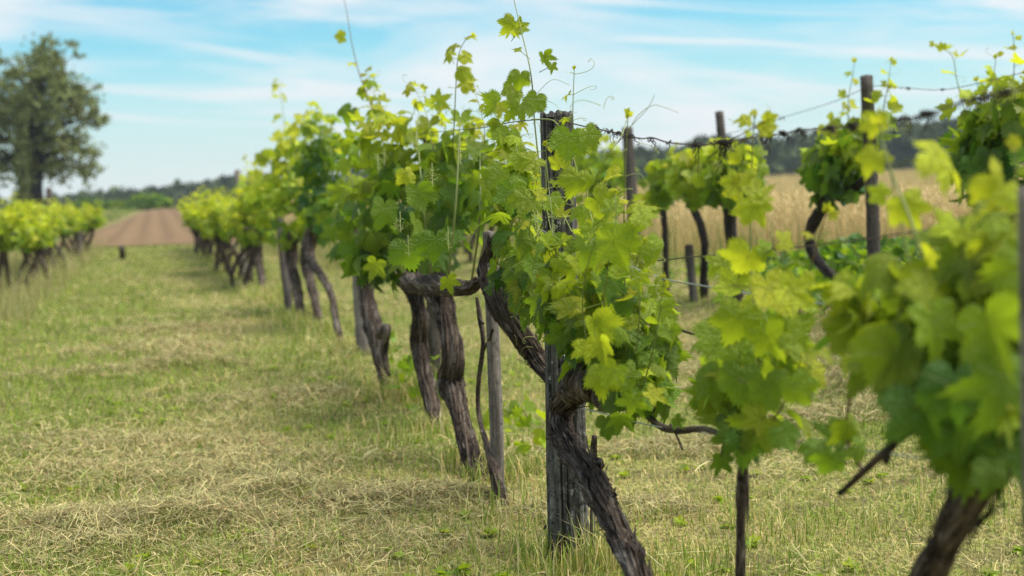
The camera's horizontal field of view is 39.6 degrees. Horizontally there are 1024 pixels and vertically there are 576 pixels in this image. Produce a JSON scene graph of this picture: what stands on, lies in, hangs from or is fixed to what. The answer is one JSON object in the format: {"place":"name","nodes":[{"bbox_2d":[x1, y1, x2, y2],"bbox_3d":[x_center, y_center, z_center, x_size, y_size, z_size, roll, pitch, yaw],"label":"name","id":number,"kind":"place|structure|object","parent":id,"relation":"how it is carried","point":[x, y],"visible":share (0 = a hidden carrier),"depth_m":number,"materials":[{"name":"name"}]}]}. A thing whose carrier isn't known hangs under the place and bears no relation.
{"place":"outdoors","nodes":[
{"label":"outdoors","id":0,"kind":"place"},
{"bbox_2d":[53,201,400,247],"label":"ploughed field","id":1,"kind":"structure","parent":0,"point":[162,226],"depth_m":57.16,"materials":[{"name":"soil"}]},
{"bbox_2d":[0,177,1023,575],"bbox_3d":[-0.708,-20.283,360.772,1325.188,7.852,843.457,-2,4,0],"label":"ground","id":2,"kind":"structure","parent":0,"point":[812,497],"depth_m":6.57,"materials":[{"name":"green plant"}]},
{"bbox_2d":[5,85,36,204],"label":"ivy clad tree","id":3,"kind":"object","parent":2,"relation":"on","point":[20,125],"visible":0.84,"depth_m":74.41,"materials":[{"name":"green plant"}]},
{"bbox_2d":[0,198,41,290],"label":"grapevine","id":4,"kind":"object","parent":2,"relation":"on","point":[13,233],"visible":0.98,"depth_m":21.60,"materials":[{"name":"green plant"}]},
{"bbox_2d":[1,196,51,279],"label":"grapevine","id":5,"kind":"object","parent":2,"relation":"on","point":[42,262],"visible":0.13,"depth_m":25.44,"materials":[{"name":"green plant"}]},
{"bbox_2d":[5,192,56,284],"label":"grapevine","id":6,"kind":"object","parent":2,"relation":"on","point":[46,214],"visible":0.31,"depth_m":23.87,"materials":[{"name":"green plant"}]},
{"bbox_2d":[29,253,39,272],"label":"grapevine","id":7,"kind":"object","parent":2,"relation":"on","point":[31,256],"visible":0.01,"depth_m":27.63,"materials":[{"name":"brown plant"}]},
{"bbox_2d":[20,208,64,285],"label":"grapevine","id":8,"kind":"object","parent":2,"relation":"on","point":[42,234],"visible":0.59,"depth_m":22.98,"materials":[{"name":"green plant"}]},
{"bbox_2d":[21,198,69,265],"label":"grapevine","id":9,"kind":"object","parent":2,"relation":"on","point":[63,219],"visible":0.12,"depth_m":30.60,"materials":[{"name":"green plant"}]},
{"bbox_2d":[27,199,64,276],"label":"grapevine","id":10,"kind":"object","parent":2,"relation":"on","point":[60,217],"visible":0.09,"depth_m":26.56,"materials":[{"name":"green plant"}]},
{"bbox_2d":[46,187,53,256],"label":"stake","id":11,"kind":"object","parent":2,"relation":"on","point":[48,193],"visible":0.23,"depth_m":33.37,"materials":[{"name":"grey wood"}]},
{"bbox_2d":[36,203,69,267],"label":"grapevine","id":12,"kind":"object","parent":2,"relation":"on","point":[65,232],"visible":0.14,"depth_m":29.79,"materials":[{"name":"green plant"}]},
{"bbox_2d":[0,32,113,207],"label":"broadleaf tree","id":13,"kind":"object","parent":2,"relation":"on","point":[61,92],"visible":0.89,"depth_m":76.47,"materials":[{"name":"green plant"}]},
{"bbox_2d":[42,198,81,260],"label":"grapevine","id":14,"kind":"object","parent":2,"relation":"on","point":[70,232],"visible":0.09,"depth_m":33.30,"materials":[{"name":"green plant"}]},
{"bbox_2d":[37,200,88,263],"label":"grapevine","id":15,"kind":"object","parent":2,"relation":"on","point":[70,216],"visible":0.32,"depth_m":32.13,"materials":[{"name":"green plant"}]},
{"bbox_2d":[66,206,82,254],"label":"grapevine","id":16,"kind":"object","parent":2,"relation":"on","point":[69,240],"visible":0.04,"depth_m":36.88,"materials":[{"name":"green plant"}]},
{"bbox_2d":[67,201,92,255],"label":"grapevine","id":17,"kind":"object","parent":2,"relation":"on","point":[76,232],"visible":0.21,"depth_m":35.80,"materials":[{"name":"green plant"}]},
{"bbox_2d":[78,230,82,253],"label":"stake","id":18,"kind":"object","parent":2,"relation":"on","point":[80,238],"visible":0.14,"depth_m":36.69,"materials":[{"name":"grey wood"}]},
{"bbox_2d":[81,206,89,249],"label":"grapevine","id":19,"kind":"object","parent":2,"relation":"on","point":[84,241],"visible":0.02,"depth_m":40.45,"materials":[{"name":"brown plant"}]},
{"bbox_2d":[70,197,109,209],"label":"bush","id":20,"kind":"object","parent":2,"relation":"on","point":[79,202],"visible":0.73,"depth_m":119.21,"materials":[{"name":"green plant"}]},
{"bbox_2d":[80,207,104,244],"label":"grapevine","id":21,"kind":"object","parent":2,"relation":"on","point":[91,230],"visible":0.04,"depth_m":41.74,"materials":[{"name":"brown plant"}]},
{"bbox_2d":[82,200,106,252],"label":"grapevine","id":22,"kind":"object","parent":2,"relation":"on","point":[95,219],"visible":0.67,"depth_m":39.30,"materials":[{"name":"green plant"}]},
{"bbox_2d":[99,199,132,209],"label":"bush","id":23,"kind":"object","parent":2,"relation":"on","point":[116,203],"visible":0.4,"depth_m":133.16,"materials":[{"name":"green plant"}]},
{"bbox_2d":[118,245,125,259],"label":"stake","id":24,"kind":"object","parent":2,"relation":"on","point":[121,249],"visible":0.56,"depth_m":33.09,"materials":[{"name":"wood"}]},
{"bbox_2d":[120,193,173,209],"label":"bush","id":25,"kind":"object","parent":2,"relation":"on","point":[155,201],"visible":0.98,"depth_m":130.99,"materials":[{"name":"green plant"}]},
{"bbox_2d":[172,205,201,250],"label":"grapevine","id":26,"kind":"object","parent":2,"relation":"on","point":[191,228],"visible":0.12,"depth_m":37.86,"materials":[{"name":"green plant"}]},
{"bbox_2d":[178,196,202,252],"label":"grapevine","id":27,"kind":"object","parent":2,"relation":"on","point":[197,231],"visible":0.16,"depth_m":36.79,"materials":[{"name":"green plant"}]},
{"bbox_2d":[177,201,213,250],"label":"grapevine","id":28,"kind":"object","parent":2,"relation":"on","point":[183,202],"visible":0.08,"depth_m":33.98,"materials":[{"name":"green plant"}]},
{"bbox_2d":[184,193,213,257],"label":"grapevine","id":29,"kind":"object","parent":2,"relation":"on","point":[204,240],"visible":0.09,"depth_m":33.06,"materials":[{"name":"green plant"}]},
{"bbox_2d":[191,221,206,253],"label":"grapevine","id":30,"kind":"object","parent":2,"relation":"on","point":[198,244],"visible":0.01,"depth_m":35.89,"materials":[{"name":"brown plant"}]},
{"bbox_2d":[189,191,232,276],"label":"grapevine","id":31,"kind":"object","parent":2,"relation":"on","point":[213,215],"visible":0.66,"depth_m":23.91,"materials":[{"name":"green plant"}]},
{"bbox_2d":[191,187,236,272],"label":"grapevine","id":32,"kind":"object","parent":2,"relation":"on","point":[217,253],"visible":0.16,"depth_m":25.76,"materials":[{"name":"green plant"}]},
{"bbox_2d":[191,185,240,272],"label":"grapevine","id":33,"kind":"object","parent":2,"relation":"on","point":[231,246],"visible":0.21,"depth_m":25.19,"materials":[{"name":"green plant"}]},
{"bbox_2d":[207,188,231,246],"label":"grapevine","id":34,"kind":"object","parent":2,"relation":"on","point":[209,195],"visible":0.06,"depth_m":35.05,"materials":[{"name":"green plant"}]},
{"bbox_2d":[207,195,236,257],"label":"grapevine","id":35,"kind":"object","parent":2,"relation":"on","point":[209,247],"visible":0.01,"depth_m":32.24,"materials":[{"name":"brown plant"}]},
{"bbox_2d":[215,186,236,266],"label":"grapevine","id":36,"kind":"object","parent":2,"relation":"on","point":[221,261],"visible":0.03,"depth_m":27.55,"materials":[{"name":"green plant"}]},
{"bbox_2d":[217,196,238,261],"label":"grapevine","id":37,"kind":"object","parent":2,"relation":"on","point":[232,252],"visible":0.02,"depth_m":26.78,"materials":[{"name":"brown plant"}]},
{"bbox_2d":[219,195,249,279],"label":"grapevine","id":38,"kind":"object","parent":2,"relation":"on","point":[244,260],"visible":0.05,"depth_m":23.25,"materials":[{"name":"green plant"}]},
{"bbox_2d":[234,169,247,275],"bbox_3d":[-4.612,-1.031,24.291,0.126,2.007,1.068,-3,4,-14],"label":"stake","id":39,"kind":"object","parent":2,"relation":"on","point":[237,172],"visible":0.1,"depth_m":24.53,"materials":[{"name":"grey wood"}]},
{"bbox_2d":[219,214,276,286],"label":"grapevine","id":40,"kind":"object","parent":2,"relation":"on","point":[241,254],"depth_m":21.32,"materials":[{"name":"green plant"}]},
{"bbox_2d":[223,190,275,286],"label":"grapevine","id":41,"kind":"object","parent":2,"relation":"on","point":[248,235],"visible":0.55,"depth_m":20.40,"materials":[{"name":"green plant"}]},
{"bbox_2d":[224,200,276,281],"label":"grapevine","id":42,"kind":"object","parent":2,"relation":"on","point":[252,268],"visible":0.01,"depth_m":22.35,"materials":[{"name":"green plant"}]},
{"bbox_2d":[228,154,275,287],"bbox_3d":[-3.703,-0.940,20.635,0.853,2.120,3.692,-3,4,-9],"label":"grapevine","id":43,"kind":"object","parent":2,"relation":"on","point":[251,197],"visible":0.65,"depth_m":19.89,"materials":[{"name":"green plant"}]},
{"bbox_2d":[271,160,292,311],"bbox_3d":[-2.642,-0.572,16.387,0.106,2.016,1.155,-3,4,-14],"label":"stake","id":44,"kind":"object","parent":2,"relation":"on","point":[286,287],"visible":0.2,"depth_m":16.27,"materials":[{"name":"grey wood"}]},
{"bbox_2d":[253,78,313,317],"bbox_3d":[-2.471,-1.025,15.809,0.814,2.817,2.538,-4,4,-27],"label":"grapevine","id":45,"kind":"object","parent":2,"relation":"on","point":[283,192],"visible":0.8,"depth_m":15.63,"materials":[{"name":"green plant"}]},
{"bbox_2d":[287,101,348,343],"bbox_3d":[-1.820,-0.639,14.047,0.701,2.345,3.933,-2,4,-7],"label":"grapevine","id":46,"kind":"object","parent":2,"relation":"on","point":[313,161],"visible":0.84,"depth_m":13.54,"materials":[{"name":"green plant"}]},
{"bbox_2d":[319,174,390,391],"bbox_3d":[-0.968,-0.024,9.542,0.502,1.514,1.999,-3,4,-12],"label":"grapevine","id":47,"kind":"object","parent":2,"relation":"on","point":[377,330],"visible":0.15,"depth_m":9.39,"materials":[{"name":"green plant"}]},
{"bbox_2d":[350,209,370,355],"bbox_3d":[-1.206,-0.008,11.380,0.134,1.419,0.265,-3,4,-17],"label":"stake","id":48,"kind":"object","parent":2,"relation":"on","point":[361,339],"visible":0.2,"depth_m":11.37,"materials":[{"name":"grey wood"}]},
{"bbox_2d":[324,0,497,481],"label":"grapevine","id":49,"kind":"object","parent":2,"relation":"on","point":[452,203],"visible":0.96,"depth_m":7.40,"materials":[{"name":"green plant"}]},
{"bbox_2d":[423,134,440,373],"bbox_3d":[-0.492,-0.069,8.841,0.091,1.808,0.190,-3,4,-15],"label":"stake","id":50,"kind":"object","parent":2,"relation":"on","point":[434,344],"visible":0.17,"depth_m":8.86,"materials":[{"name":"wood"}]},
{"bbox_2d":[453,233,467,255],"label":"grapevine","id":51,"kind":"object","parent":2,"relation":"on","point":[464,248],"visible":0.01,"depth_m":23.51,"materials":[{"name":"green plant"}]},
{"bbox_2d":[468,161,503,262],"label":"grapevine","id":52,"kind":"object","parent":2,"relation":"on","point":[471,243],"visible":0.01,"depth_m":21.30,"materials":[{"name":"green plant"}]},
{"bbox_2d":[475,297,508,504],"bbox_3d":[-0.095,0.487,5.798,0.066,0.885,0.445,-3,4,-19],"label":"vine sapling","id":53,"kind":"object","parent":2,"relation":"on","point":[493,467],"visible":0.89,"depth_m":5.84,"materials":[{"name":"brown plant"}]},
{"bbox_2d":[483,230,503,491],"bbox_3d":[-0.073,0.387,5.779,0.064,1.242,0.077,-2,4,0],"label":"stake","id":54,"kind":"object","parent":2,"relation":"on","point":[495,402],"visible":0.42,"depth_m":5.75,"materials":[{"name":"grey wood"}]},
{"bbox_2d":[0,110,1022,210],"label":"woodland","id":55,"kind":"object","parent":2,"relation":"on","point":[784,157],"visible":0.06,"depth_m":226.55,"materials":[{"name":"green plant"}]},
{"bbox_2d":[0,245,1023,575],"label":"mown hay","id":56,"kind":"object","parent":2,"relation":"on","point":[190,503],"visible":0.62,"depth_m":6.12,"materials":[{"name":"plant"}]},
{"bbox_2d":[0,233,1023,575],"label":"weeds","id":57,"kind":"object","parent":2,"relation":"on","point":[838,257],"visible":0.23,"depth_m":8.38,"materials":[{"name":"green plant"}]},
{"bbox_2d":[514,180,541,222],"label":"grapevine","id":58,"kind":"object","parent":2,"relation":"on","point":[539,185],"visible":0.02,"depth_m":19.24,"materials":[{"name":"green plant"}]},
{"bbox_2d":[540,110,589,561],"bbox_3d":[0.172,0.265,4.762,0.142,1.714,0.147,-2,4,0],"label":"vineyard post","id":59,"kind":"object","parent":2,"relation":"on","point":[564,492],"visible":0.46,"depth_m":4.73,"materials":[{"name":"wood"}]},
{"bbox_2d":[542,230,832,305],"bbox_3d":[0.479,-0.056,3.398,0.059,0.127,2.671,-3,4,-16],"label":"trellis wire","id":60,"kind":"object","parent":59,"relation":"attached to","point":[698,284],"visible":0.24,"depth_m":3.58,"materials":[{"name":"grey metal"}]},
{"bbox_2d":[418,87,1023,145],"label":"trellis wire","id":61,"kind":"object","parent":59,"relation":"attached to","point":[954,104],"visible":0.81,"depth_m":3.05,"materials":[{"name":"grey metal"}]},
{"bbox_2d":[604,129,614,142],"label":"dried tendrils","id":62,"kind":"object","parent":61,"relation":"attached to","point":[609,133],"visible":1,"depth_m":3.99,"materials":[{"name":"brown plant"}]},
{"bbox_2d":[614,131,623,139],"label":"dried tendrils","id":63,"kind":"object","parent":61,"relation":"attached to","point":[617,134],"visible":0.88,"depth_m":3.93,"materials":[{"name":"brown plant"}]},
{"bbox_2d":[627,134,639,144],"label":"dried tendrils","id":64,"kind":"object","parent":61,"relation":"attached to","point":[629,135],"visible":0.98,"depth_m":3.86,"materials":[{"name":"brown plant"}]},
{"bbox_2d":[647,137,656,148],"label":"dried tendrils","id":65,"kind":"object","parent":61,"relation":"attached to","point":[653,141],"visible":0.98,"depth_m":3.75,"materials":[{"name":"brown plant"}]},
{"bbox_2d":[688,137,744,173],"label":"dried tendrils","id":66,"kind":"object","parent":61,"relation":"hanging from","point":[724,145],"visible":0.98,"depth_m":3.34,"materials":[{"name":"brown plant"}]},
{"bbox_2d":[754,130,792,154],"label":"dried tendrils","id":67,"kind":"object","parent":61,"relation":"attached to","point":[782,132],"visible":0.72,"depth_m":3.08,"materials":[{"name":"plant"}]},
{"bbox_2d":[794,127,806,141],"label":"dried tendrils","id":68,"kind":"object","parent":61,"relation":"attached to","point":[797,129],"visible":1,"depth_m":2.94,"materials":[{"name":"plant"}]},
{"bbox_2d":[822,122,861,133],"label":"dried tendrils","id":69,"kind":"object","parent":61,"relation":"attached to","point":[849,125],"visible":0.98,"depth_m":2.73,"materials":[{"name":"brown plant"}]},
{"bbox_2d":[890,109,945,141],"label":"dried tendrils","id":70,"kind":"object","parent":61,"relation":"attached to","point":[921,114],"visible":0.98,"depth_m":2.47,"materials":[{"name":"plant"}]},
{"bbox_2d":[958,88,1019,115],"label":"dried tendrils","id":71,"kind":"object","parent":61,"relation":"attached to","point":[1000,95],"visible":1,"depth_m":2.27,"materials":[{"name":"brown plant"}]},
{"bbox_2d":[641,215,1017,262],"bbox_3d":[0.435,-0.072,3.882,0.017,0.296,3.495,-3,4,-13],"label":"trellis wire","id":72,"kind":"object","parent":59,"relation":"attached to","point":[1016,216],"visible":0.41,"depth_m":2.89,"materials":[{"name":"grey metal"}]},
{"bbox_2d":[462,0,694,575],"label":"grapevine","id":73,"kind":"object","parent":2,"relation":"on","point":[616,359],"visible":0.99,"depth_m":4.01,"materials":[{"name":"green plant"}]},
{"bbox_2d":[400,281,478,285],"bbox_3d":[-0.356,-0.029,6.419,0.056,0.098,1.826,-3,4,-15],"label":"trellis wire","id":74,"kind":"object","parent":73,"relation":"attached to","point":[437,285],"visible":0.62,"depth_m":6.35,"materials":[{"name":"grey metal"}]},
{"bbox_2d":[582,408,1009,472],"bbox_3d":[0.560,0.318,3.137,0.100,0.180,2.076,-3,4,-18],"label":"trellis wire","id":75,"kind":"object","parent":73,"relation":"attached to","point":[796,442],"visible":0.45,"depth_m":3.00,"materials":[{"name":"grey metal"}]},
{"bbox_2d":[575,124,639,204],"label":"grapevine","id":76,"kind":"object","parent":2,"relation":"on","point":[592,159],"visible":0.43,"depth_m":15.46,"materials":[{"name":"green plant"}]},
{"bbox_2d":[622,127,642,272],"bbox_3d":[1.261,-0.773,14.741,0.137,1.804,0.351,-3,4,-12],"label":"stake","id":77,"kind":"object","parent":2,"relation":"on","point":[631,181],"visible":0.35,"depth_m":14.72,"materials":[{"name":"wood"}]},
{"bbox_2d":[284,163,1023,269],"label":"cereal crop","id":78,"kind":"object","parent":2,"relation":"on","point":[792,211],"visible":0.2,"depth_m":18.38,"materials":[{"name":"plant"}]},
{"bbox_2d":[630,150,680,290],"bbox_3d":[1.452,-0.615,13.822,0.526,1.423,1.236,-3,4,-15],"label":"grapevine","id":79,"kind":"object","parent":2,"relation":"on","point":[656,194],"visible":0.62,"depth_m":13.64,"materials":[{"name":"green plant"}]},
{"bbox_2d":[685,244,697,302],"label":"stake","id":80,"kind":"object","parent":2,"relation":"on","point":[691,273],"visible":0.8,"depth_m":12.65,"materials":[{"name":"grey wood"}]},
{"bbox_2d":[659,141,750,298],"bbox_3d":[1.742,-0.593,12.764,0.713,1.504,1.845,-2,4,0],"label":"grapevine","id":81,"kind":"object","parent":2,"relation":"on","point":[692,188],"visible":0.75,"depth_m":12.67,"materials":[{"name":"green plant"}]},
{"bbox_2d":[715,111,737,236],"bbox_3d":[1.898,-0.651,12.392,0.094,1.798,0.442,-3,4,-14],"label":"stake","id":82,"kind":"object","parent":2,"relation":"on","point":[720,123],"visible":0.09,"depth_m":12.47,"materials":[{"name":"grey wood"}]},
{"bbox_2d":[702,129,769,301],"bbox_3d":[1.895,-0.560,12.009,0.536,1.528,1.273,-2,4,0],"label":"grapevine","id":83,"kind":"object","parent":2,"relation":"on","point":[728,205],"visible":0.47,"depth_m":11.86,"materials":[{"name":"green plant"}]},
{"bbox_2d":[646,105,840,575],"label":"grapevine","id":84,"kind":"object","parent":2,"relation":"on","point":[752,371],"visible":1,"depth_m":3.02,"materials":[{"name":"green plant"}]},
{"bbox_2d":[793,57,903,280],"bbox_3d":[2.372,-0.641,10.098,0.622,1.948,1.383,-2,4,0],"label":"grapevine","id":85,"kind":"object","parent":2,"relation":"on","point":[831,173],"visible":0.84,"depth_m":9.96,"materials":[{"name":"green plant"}]},
{"bbox_2d":[860,74,880,256],"bbox_3d":[2.448,-0.501,9.581,0.096,1.879,0.266,-3,4,-14],"label":"stake","id":86,"kind":"object","parent":2,"relation":"on","point":[872,218],"visible":0.3,"depth_m":9.58,"materials":[{"name":"grey wood"}]},
{"bbox_2d":[641,72,1023,151],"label":"trellis wire","id":87,"kind":"object","parent":86,"relation":"attached to","point":[848,95],"visible":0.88,"depth_m":9.58,"materials":[{"name":"grey metal"}]},
{"bbox_2d":[794,106,1023,575],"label":"grapevine","id":88,"kind":"object","parent":2,"relation":"on","point":[930,341],"visible":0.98,"depth_m":2.28,"materials":[{"name":"green plant"}]},
{"bbox_2d":[929,31,1023,207],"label":"grapevine","id":89,"kind":"object","parent":2,"relation":"on","point":[976,143],"visible":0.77,"depth_m":8.11,"materials":[{"name":"green plant"}]},
{"bbox_2d":[1017,187,1023,540],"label":"stake","id":90,"kind":"object","parent":2,"relation":"on","point":[1020,194],"visible":1,"depth_m":1.93,"materials":[{"name":"wood"}]},
{"bbox_2d":[0,0,1023,201],"label":"sky","id":91,"kind":"structure","parent":0,"point":[187,85],"materials":[{"name":"blue"}]}
]}

